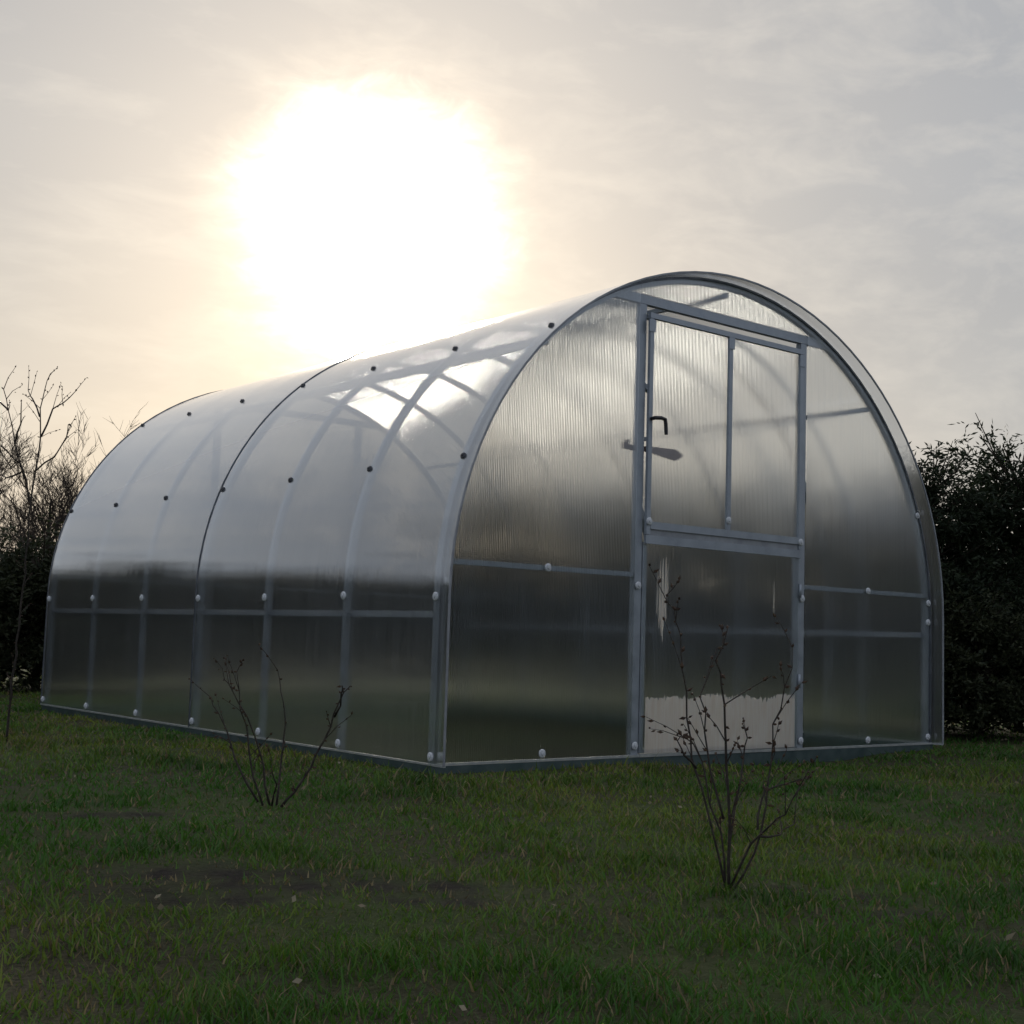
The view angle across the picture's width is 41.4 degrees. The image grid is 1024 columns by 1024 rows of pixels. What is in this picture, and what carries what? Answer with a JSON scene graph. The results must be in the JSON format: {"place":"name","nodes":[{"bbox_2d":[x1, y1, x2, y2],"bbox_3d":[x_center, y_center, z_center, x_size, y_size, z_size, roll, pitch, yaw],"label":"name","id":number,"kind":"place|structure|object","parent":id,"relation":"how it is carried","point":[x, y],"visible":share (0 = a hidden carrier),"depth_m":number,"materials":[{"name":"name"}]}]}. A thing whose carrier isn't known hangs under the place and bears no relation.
{"place":"outdoors","nodes":[
{"label":"outdoors","id":0,"kind":"place"},
{"bbox_2d":[0,666,1023,1023],"bbox_3d":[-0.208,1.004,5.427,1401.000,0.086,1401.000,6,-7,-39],"label":"ground","id":1,"kind":"structure","parent":0,"point":[228,873],"depth_m":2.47,"materials":[{"name":"green plant"}]},
{"bbox_2d":[0,454,19,542],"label":"bare tree","id":2,"kind":"object","parent":1,"relation":"on","point":[4,493],"visible":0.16,"depth_m":13.64,"materials":[{"name":"brown plant"}]},
{"bbox_2d":[0,413,38,561],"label":"bare tree","id":3,"kind":"object","parent":1,"relation":"on","point":[2,461],"visible":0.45,"depth_m":12.30,"materials":[{"name":"brown plant"}]},
{"bbox_2d":[0,525,43,691],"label":"evergreen shrub","id":4,"kind":"object","parent":1,"relation":"on","point":[5,629],"visible":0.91,"depth_m":9.28,"materials":[{"name":"green plant"}]},
{"bbox_2d":[0,496,43,561],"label":"bare tree","id":5,"kind":"object","parent":1,"relation":"on","point":[11,544],"visible":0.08,"depth_m":13.52,"materials":[{"name":"brown plant"}]},
{"bbox_2d":[0,508,63,691],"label":"evergreen shrub","id":6,"kind":"object","parent":1,"relation":"on","point":[36,586],"visible":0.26,"depth_m":9.54,"materials":[{"name":"green plant"}]},
{"bbox_2d":[0,475,80,562],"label":"bare tree","id":7,"kind":"object","parent":1,"relation":"on","point":[19,521],"visible":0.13,"depth_m":10.38,"materials":[{"name":"brown plant"}]},
{"bbox_2d":[0,453,82,560],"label":"bare tree","id":8,"kind":"object","parent":1,"relation":"on","point":[74,491],"visible":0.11,"depth_m":11.66,"materials":[{"name":"brown plant"}]},
{"bbox_2d":[0,434,84,557],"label":"bare tree","id":9,"kind":"object","parent":1,"relation":"on","point":[51,482],"visible":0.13,"depth_m":12.20,"materials":[{"name":"brown plant"}]},
{"bbox_2d":[0,366,87,742],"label":"young tree","id":10,"kind":"object","parent":1,"relation":"on","point":[25,571],"visible":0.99,"depth_m":5.42,"materials":[{"name":"brown plant"}]},
{"bbox_2d":[15,448,92,545],"bbox_3d":[-4.566,0.512,13.887,1.386,2.464,0.997,-1,-6,26],"label":"bare tree","id":11,"kind":"object","parent":1,"relation":"on","point":[63,459],"visible":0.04,"depth_m":13.75,"materials":[{"name":"brown plant"}]},
{"bbox_2d":[0,402,141,557],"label":"bare tree","id":12,"kind":"object","parent":1,"relation":"on","point":[50,505],"visible":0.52,"depth_m":11.56,"materials":[{"name":"brown plant"}]},
{"bbox_2d":[188,643,352,807],"bbox_3d":[-0.703,0.588,3.732,0.538,0.450,0.231,0,-6,20],"label":"young shrub","id":13,"kind":"object","parent":1,"relation":"on","point":[293,789],"visible":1,"depth_m":3.73,"materials":[{"name":"brown plant"}]},
{"bbox_2d":[40,271,943,773],"bbox_3d":[-0.255,0.151,7.187,3.030,2.118,3.833,6,-7,-39],"label":"greenhouse","id":14,"kind":"object","parent":1,"relation":"on","point":[438,553],"visible":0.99,"depth_m":5.68,"materials":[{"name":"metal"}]},
{"bbox_2d":[637,312,805,753],"bbox_3d":[0.877,0.109,5.725,1.076,1.779,0.108,6,-7,-39],"label":"door","id":15,"kind":"structure","parent":14,"relation":"in","point":[723,449],"depth_m":5.73,"materials":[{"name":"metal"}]},
{"bbox_2d":[32,545,1010,660],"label":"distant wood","id":16,"kind":"object","parent":1,"relation":"on","point":[941,558],"depth_m":42.64,"materials":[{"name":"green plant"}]},
{"bbox_2d":[34,725,1023,1010],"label":"leaf litter","id":17,"kind":"object","parent":1,"relation":"on","point":[298,981],"visible":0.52,"depth_m":2.30,"materials":[{"name":"brown plant"}]},
{"bbox_2d":[640,564,817,889],"bbox_3d":[0.412,0.423,2.620,0.339,0.635,0.260,1,-5,10],"label":"budding shrub","id":18,"kind":"object","parent":1,"relation":"on","point":[730,816],"visible":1,"depth_m":2.62,"materials":[{"name":"brown plant"}]},
{"bbox_2d":[909,429,1023,725],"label":"spruce tree","id":19,"kind":"object","parent":1,"relation":"on","point":[963,530],"visible":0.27,"depth_m":7.84,"materials":[{"name":"green plant"}]},
{"bbox_2d":[938,413,1023,732],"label":"spruce tree","id":20,"kind":"object","parent":1,"relation":"on","point":[1014,524],"visible":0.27,"depth_m":8.09,"materials":[{"name":"green plant"}]},
{"bbox_2d":[944,584,1023,739],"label":"evergreen shrub","id":21,"kind":"object","parent":1,"relation":"on","point":[995,635],"visible":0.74,"depth_m":7.38,"materials":[{"name":"green plant"}]},
{"bbox_2d":[997,659,1023,731],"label":"evergreen shrub","id":22,"kind":"object","parent":1,"relation":"on","point":[1016,730],"visible":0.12,"depth_m":7.69,"materials":[{"name":"green plant"}]},
{"bbox_2d":[0,0,1023,563],"label":"sky","id":23,"kind":"structure","parent":0,"point":[198,197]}
]}

